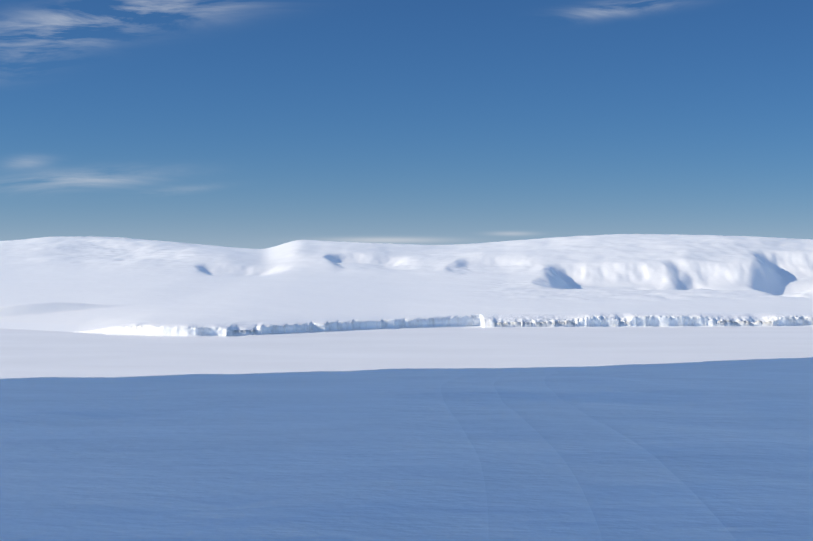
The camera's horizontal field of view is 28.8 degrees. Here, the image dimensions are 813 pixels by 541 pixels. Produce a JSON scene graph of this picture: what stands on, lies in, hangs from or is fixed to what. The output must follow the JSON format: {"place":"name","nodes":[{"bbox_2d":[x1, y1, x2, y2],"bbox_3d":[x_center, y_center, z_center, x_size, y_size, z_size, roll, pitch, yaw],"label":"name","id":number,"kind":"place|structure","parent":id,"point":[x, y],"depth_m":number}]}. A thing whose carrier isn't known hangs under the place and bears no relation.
{"place":"outdoors","nodes":[
{"label":"outdoors","id":0,"kind":"place"},
{"bbox_2d":[0,357,812,540],"bbox_3d":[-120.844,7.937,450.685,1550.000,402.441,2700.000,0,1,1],"label":"snow field","id":1,"kind":"structure","parent":0,"point":[708,451],"depth_m":43.32},
{"bbox_2d":[0,234,812,325],"bbox_3d":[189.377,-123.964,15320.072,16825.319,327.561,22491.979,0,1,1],"label":"snowy hills","id":2,"kind":"structure","parent":0,"point":[78,280],"depth_m":6982.82},
{"bbox_2d":[0,326,812,378],"bbox_3d":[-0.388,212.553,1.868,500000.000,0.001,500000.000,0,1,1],"label":"snow field","id":3,"kind":"structure","parent":0,"point":[31,353],"depth_m":3430.76},
{"bbox_2d":[0,312,812,336],"bbox_3d":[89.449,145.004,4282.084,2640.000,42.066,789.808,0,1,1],"label":"glacier ice","id":4,"kind":"structure","parent":0,"point":[598,319],"depth_m":4431.63},
{"bbox_2d":[0,0,812,248],"label":"sky","id":5,"kind":"structure","parent":0,"point":[250,124]}
]}

